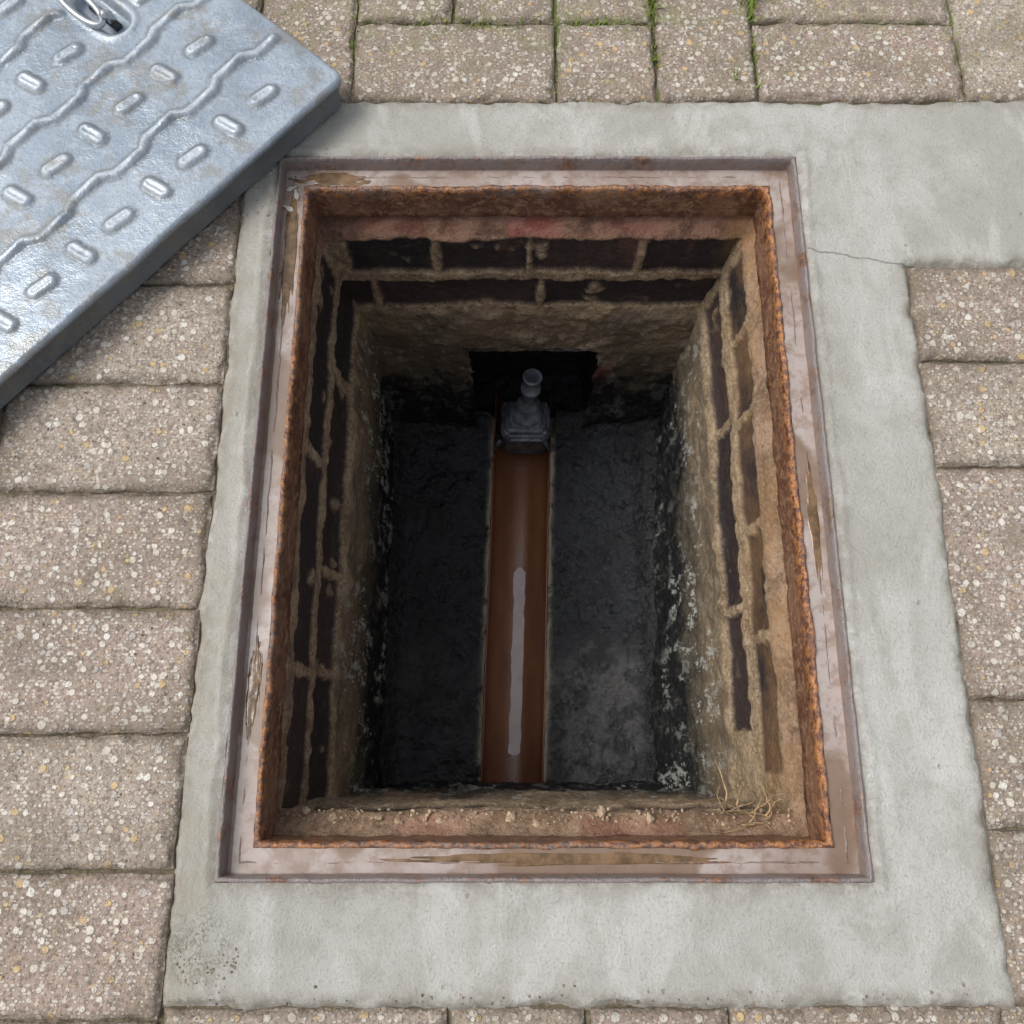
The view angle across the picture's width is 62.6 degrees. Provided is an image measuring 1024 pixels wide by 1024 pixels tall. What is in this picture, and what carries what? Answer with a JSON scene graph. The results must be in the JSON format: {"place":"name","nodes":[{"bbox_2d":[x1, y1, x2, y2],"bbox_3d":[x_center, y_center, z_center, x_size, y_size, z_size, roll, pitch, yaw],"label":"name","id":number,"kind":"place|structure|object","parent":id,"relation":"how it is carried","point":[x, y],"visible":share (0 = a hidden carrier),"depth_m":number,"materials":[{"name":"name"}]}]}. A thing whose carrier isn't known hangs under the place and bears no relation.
{"place":"outdoors","nodes":[
{"label":"outdoors","id":0,"kind":"place"},
{"bbox_2d":[0,0,1023,1023],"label":"block paving","id":1,"kind":"structure","parent":0,"point":[66,948],"depth_m":0.75,"materials":[{"name":"beige concrete"}]},
{"bbox_2d":[0,138,971,1023],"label":"loose grit","id":2,"kind":"object","parent":1,"relation":"on","point":[170,818],"visible":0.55,"depth_m":0.64,"materials":[{"name":"grey gravel"}]},
{"bbox_2d":[331,0,963,93],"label":"grass","id":3,"kind":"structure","parent":1,"relation":"on","point":[751,4],"depth_m":0.89,"materials":[{"name":"green plant"}]},
{"bbox_2d":[0,0,1023,1023],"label":"ground","id":4,"kind":"structure","parent":0,"point":[213,510],"depth_m":0.73,"materials":[{"name":"soil"}]},
{"bbox_2d":[0,0,340,408],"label":"manhole cover","id":5,"kind":"object","parent":4,"relation":"on","point":[141,141],"visible":1,"depth_m":0.80,"materials":[{"name":"silver metal"}]},
{"bbox_2d":[274,216,808,836],"bbox_3d":[0.025,0.031,1.143,0.520,0.690,0.763,0,74,0],"label":"brick manhole chamber","id":6,"kind":"object","parent":4,"relation":"in","point":[586,612],"visible":0.98,"depth_m":1.09,"materials":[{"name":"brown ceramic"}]},
{"bbox_2d":[493,368,550,464],"bbox_3d":[0.017,-0.151,1.385,0.100,0.242,0.078,0,74,0],"label":"valve","id":7,"kind":"object","parent":6,"relation":"attached to","point":[525,423],"visible":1,"depth_m":1.38,"materials":[{"name":"grey plastic"}]},
{"bbox_2d":[286,804,794,828],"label":"mortar crumbs","id":8,"kind":"object","parent":6,"relation":"on","point":[510,817],"visible":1,"depth_m":0.74,"materials":[{"name":"brown concrete"}]},
{"bbox_2d":[712,759,790,832],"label":"dry roots","id":9,"kind":"object","parent":6,"relation":"on","point":[750,813],"visible":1,"depth_m":0.74,"materials":[{"name":"beige plant"}]},
{"bbox_2d":[162,99,1023,1011],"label":"concrete surround","id":10,"kind":"object","parent":4,"relation":"on","point":[890,195],"visible":0.98,"depth_m":0.69,"materials":[{"name":"grey concrete"}]},
{"bbox_2d":[215,156,873,883],"bbox_3d":[0.025,-0.026,0.781,0.521,0.064,0.680,0,74,0],"label":"manhole frame","id":11,"kind":"object","parent":10,"relation":"in","point":[833,846],"visible":1,"depth_m":0.76,"materials":[{"name":"brown metal"}]}
]}

